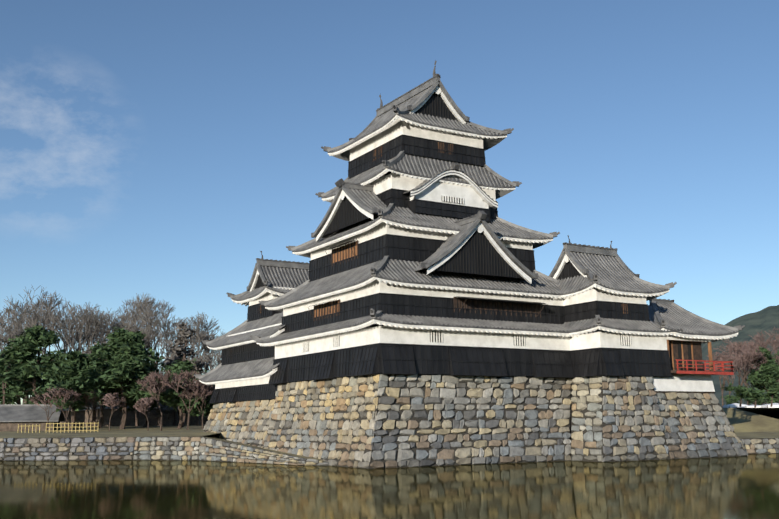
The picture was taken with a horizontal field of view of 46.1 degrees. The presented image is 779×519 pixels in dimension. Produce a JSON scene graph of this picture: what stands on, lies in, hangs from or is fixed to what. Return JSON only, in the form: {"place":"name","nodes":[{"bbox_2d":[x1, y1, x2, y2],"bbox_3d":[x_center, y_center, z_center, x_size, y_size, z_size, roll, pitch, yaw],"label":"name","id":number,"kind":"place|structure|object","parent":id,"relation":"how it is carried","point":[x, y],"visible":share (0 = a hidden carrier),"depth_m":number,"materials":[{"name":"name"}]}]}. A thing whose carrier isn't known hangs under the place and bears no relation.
{"place":"outdoors","nodes":[
{"label":"outdoors","id":0,"kind":"place"},
{"bbox_2d":[0,436,778,518],"bbox_3d":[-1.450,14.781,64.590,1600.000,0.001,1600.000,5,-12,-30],"label":"moat water","id":1,"kind":"structure","parent":0,"point":[741,487],"depth_m":43.91,"materials":[{"name":"green liquid"}]},
{"bbox_2d":[0,408,778,465],"bbox_3d":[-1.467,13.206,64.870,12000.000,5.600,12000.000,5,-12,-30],"label":"stone retaining wall","id":2,"kind":"structure","parent":0,"point":[758,429],"depth_m":85.73,"materials":[{"name":"stone"}]},
{"bbox_2d":[18,422,98,432],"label":"bamboo fence","id":3,"kind":"object","parent":2,"relation":"on","point":[75,430],"visible":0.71,"depth_m":101.23,"materials":[{"name":"yellow"}]},
{"bbox_2d":[0,404,207,430],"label":"park buildings","id":4,"kind":"structure","parent":2,"relation":"on","point":[12,416],"depth_m":115.39,"materials":[{"name":"tile"}]},
{"bbox_2d":[0,284,224,431],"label":"park trees","id":5,"kind":"object","parent":2,"relation":"on","point":[122,371],"visible":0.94,"depth_m":118.34,"materials":[{"name":"green plant"}]},
{"bbox_2d":[202,373,746,468],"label":"stone base","id":6,"kind":"object","parent":2,"relation":"on","point":[379,420],"visible":0.94,"depth_m":73.34,"materials":[{"name":"grey stone"}]},
{"bbox_2d":[208,251,308,402],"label":"castle turret","id":7,"kind":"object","parent":6,"relation":"on","point":[284,275],"visible":0.58,"depth_m":94.35,"materials":[{"name":"paint"}]},
{"bbox_2d":[194,279,287,384],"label":"roof eaves","id":8,"kind":"object","parent":7,"relation":"attached to","point":[213,344],"visible":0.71,"depth_m":91.92,"materials":[{"name":"white paint"}]},
{"bbox_2d":[266,61,574,384],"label":"castle keep","id":9,"kind":"structure","parent":6,"relation":"on","point":[475,250],"depth_m":76.26,"materials":[{"name":"paint"}]},
{"bbox_2d":[250,105,604,346],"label":"roof eaves","id":10,"kind":"object","parent":9,"relation":"attached to","point":[504,186],"visible":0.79,"depth_m":76.83,"materials":[{"name":"white paint"}]},
{"bbox_2d":[549,235,672,376],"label":"castle turret","id":11,"kind":"object","parent":6,"relation":"on","point":[605,354],"visible":0.67,"depth_m":77.30,"materials":[{"name":"paint"}]},
{"bbox_2d":[552,274,682,337],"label":"roof eaves","id":12,"kind":"object","parent":11,"relation":"attached to","point":[657,290],"visible":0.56,"depth_m":76.05,"materials":[{"name":"white paint"}]},
{"bbox_2d":[605,298,733,392],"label":"moon pavilion","id":13,"kind":"structure","parent":6,"relation":"on","point":[690,374],"depth_m":80.76,"materials":[{"name":"paint"}]},
{"bbox_2d":[632,318,744,343],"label":"roof eaves","id":14,"kind":"object","parent":13,"relation":"attached to","point":[732,332],"visible":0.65,"depth_m":80.10,"materials":[{"name":"white paint"}]},
{"bbox_2d":[703,327,778,409],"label":"garden trees","id":15,"kind":"object","parent":2,"relation":"on","point":[764,362],"visible":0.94,"depth_m":149.04,"materials":[{"name":"green plant"}]},
{"bbox_2d":[722,403,778,409],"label":"event tents","id":16,"kind":"object","parent":2,"relation":"on","point":[746,407],"visible":0.92,"depth_m":108.20,"materials":[{"name":"white fabric"}]},
{"bbox_2d":[0,0,778,403],"label":"sky","id":17,"kind":"structure","parent":0,"point":[156,148],"materials":[{"name":"blue"}]},
{"bbox_2d":[701,305,778,418],"bbox_3d":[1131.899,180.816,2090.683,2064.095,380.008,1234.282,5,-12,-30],"label":"mountain ridge","id":18,"kind":"structure","parent":0,"point":[766,319],"depth_m":2353.79,"materials":[{"name":"green plant"}]}
]}

